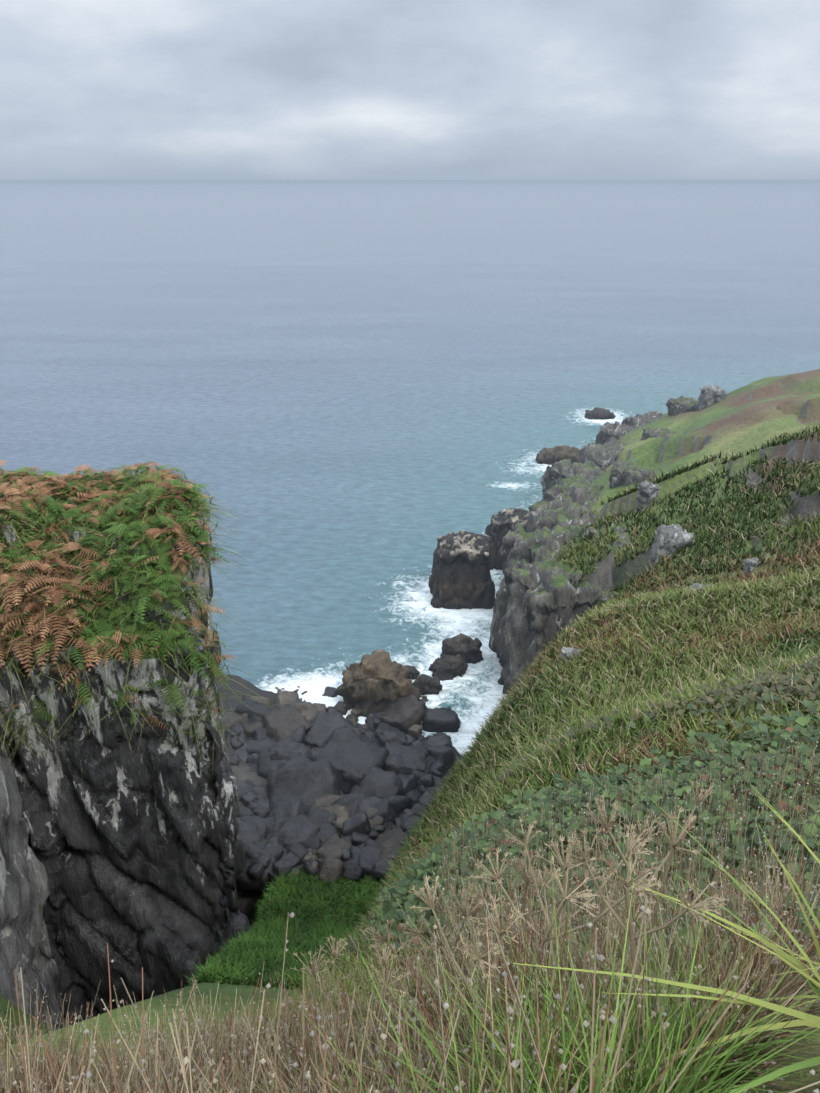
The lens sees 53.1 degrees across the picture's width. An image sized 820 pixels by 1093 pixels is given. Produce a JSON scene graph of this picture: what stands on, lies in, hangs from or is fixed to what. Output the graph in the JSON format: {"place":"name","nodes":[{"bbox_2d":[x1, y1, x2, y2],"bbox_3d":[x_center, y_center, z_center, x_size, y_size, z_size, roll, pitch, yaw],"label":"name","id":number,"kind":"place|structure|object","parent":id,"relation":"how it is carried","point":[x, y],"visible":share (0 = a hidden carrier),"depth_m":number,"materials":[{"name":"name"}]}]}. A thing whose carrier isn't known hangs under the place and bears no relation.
{"place":"outdoors","nodes":[
{"label":"outdoors","id":0,"kind":"place"},
{"bbox_2d":[0,264,819,754],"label":"sea water","id":1,"kind":"structure","parent":0,"point":[350,444],"depth_m":126.88,"materials":[{"name":"blue liquid"}]},
{"bbox_2d":[335,649,420,716],"bbox_3d":[-1.997,9.654,51.814,5.421,6.331,4.075,1,24,1],"label":"sea rock","id":2,"kind":"object","parent":1,"relation":"in","point":[375,680],"visible":0.62,"depth_m":50.48,"materials":[{"name":"brown stone"}]},
{"bbox_2d":[404,665,419,679],"bbox_3d":[-0.335,8.883,54.539,2.006,2.276,1.409,1,24,1],"label":"sea rock","id":3,"kind":"object","parent":1,"relation":"in","point":[414,672],"visible":0.17,"depth_m":54.05,"materials":[{"name":"grey stone"}]},
{"bbox_2d":[412,674,441,695],"bbox_3d":[1.025,9.366,53.099,2.208,2.535,1.642,1,24,1],"label":"sea rock","id":4,"kind":"object","parent":1,"relation":"in","point":[424,684],"visible":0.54,"depth_m":52.47,"materials":[{"name":"grey stone"}]},
{"bbox_2d":[428,654,468,680],"bbox_3d":[2.564,8.527,54.908,2.714,2.962,2.038,1,24,1],"label":"sea rock","id":5,"kind":"object","parent":1,"relation":"in","point":[444,667],"visible":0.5,"depth_m":54.13,"materials":[{"name":"grey stone"}]},
{"bbox_2d":[428,530,495,609],"bbox_3d":[4.068,2.540,64.519,5.301,7.656,4.956,1,24,1],"label":"sea stack rock","id":6,"kind":"object","parent":1,"relation":"in","point":[460,577],"visible":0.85,"depth_m":62.49,"materials":[{"name":"grey stone"}]},
{"bbox_2d":[440,633,483,663],"bbox_3d":[3.584,7.674,56.641,3.130,3.492,2.454,1,24,1],"label":"sea rock","id":7,"kind":"object","parent":1,"relation":"in","point":[466,648],"visible":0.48,"depth_m":55.84,"materials":[{"name":"grey stone"}]},
{"bbox_2d":[485,508,528,569],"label":"sea stack rock","id":8,"kind":"object","parent":1,"relation":"in","point":[504,522],"visible":0.25,"depth_m":68.69,"materials":[{"name":"grey stone"}]},
{"bbox_2d":[535,445,579,464],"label":"sea rock","id":9,"kind":"object","parent":1,"relation":"in","point":[549,456],"visible":0.46,"depth_m":94.79,"materials":[{"name":"grey stone"}]},
{"bbox_2d":[584,407,615,419],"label":"sea rock","id":10,"kind":"object","parent":1,"relation":"in","point":[596,413],"visible":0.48,"depth_m":112.63,"materials":[{"name":"grey stone"}]},
{"bbox_2d":[0,180,819,272],"bbox_3d":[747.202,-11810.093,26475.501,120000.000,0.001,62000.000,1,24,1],"label":"distant sea haze","id":11,"kind":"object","parent":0,"point":[482,222],"depth_m":625.69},
{"bbox_2d":[0,369,819,1092],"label":"hillside terrain","id":12,"kind":"structure","parent":0,"point":[754,415],"depth_m":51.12,"materials":[{"name":"green plant"}]},
{"bbox_2d":[0,747,69,1030],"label":"buttress rock","id":13,"kind":"object","parent":12,"relation":"on","point":[24,895],"visible":0.62,"depth_m":25.29,"materials":[{"name":"grey stone"}]},
{"bbox_2d":[0,469,250,1024],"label":"cliff rock","id":14,"kind":"object","parent":12,"relation":"on","point":[141,857],"visible":0.44,"depth_m":26.10,"materials":[{"name":"grey stone"}]},
{"bbox_2d":[0,462,276,785],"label":"cliff top grass","id":15,"kind":"structure","parent":14,"relation":"on","point":[190,594],"depth_m":25.18,"materials":[{"name":"green plant"}]},
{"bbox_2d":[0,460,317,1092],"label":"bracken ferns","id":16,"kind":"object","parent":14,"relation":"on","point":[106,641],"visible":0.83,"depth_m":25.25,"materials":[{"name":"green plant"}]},
{"bbox_2d":[221,686,461,890],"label":"beach boulders","id":17,"kind":"object","parent":12,"relation":"on","point":[339,788],"visible":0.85,"depth_m":41.81,"materials":[{"name":"grey stone"}]},
{"bbox_2d":[266,955,433,1065],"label":"green umbel plants","id":18,"kind":"object","parent":12,"relation":"on","point":[350,992],"visible":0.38,"depth_m":4.42,"materials":[{"name":"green plant"}]},
{"bbox_2d":[0,721,819,1092],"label":"dry grass seedheads","id":19,"kind":"object","parent":12,"relation":"on","point":[228,1045],"visible":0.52,"depth_m":3.39,"materials":[{"name":"beige plant"}]},
{"bbox_2d":[290,780,725,1077],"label":"dry hogweed umbels","id":20,"kind":"object","parent":12,"relation":"on","point":[630,849],"visible":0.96,"depth_m":2.94,"materials":[{"name":"beige plant"}]},
{"bbox_2d":[331,655,819,990],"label":"bramble leaves","id":21,"kind":"object","parent":12,"relation":"on","point":[417,876],"visible":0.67,"depth_m":8.63,"materials":[{"name":"green plant"}]},
{"bbox_2d":[489,395,697,694],"bbox_3d":[19.252,-5.216,79.546,13.811,12.420,69.582,10,26,22],"label":"crag rock","id":22,"kind":"object","parent":12,"relation":"on","point":[537,601],"visible":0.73,"depth_m":56.76,"materials":[{"name":"grey stone"}]},
{"bbox_2d":[560,384,760,665],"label":"rocks","id":23,"kind":"object","parent":12,"relation":"on","point":[669,537],"visible":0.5,"depth_m":46.65,"materials":[{"name":"grey stone"}]},
{"bbox_2d":[0,0,819,179],"label":"sky","id":24,"kind":"structure","parent":0,"point":[90,89],"materials":[{"name":"grey"}]}
]}

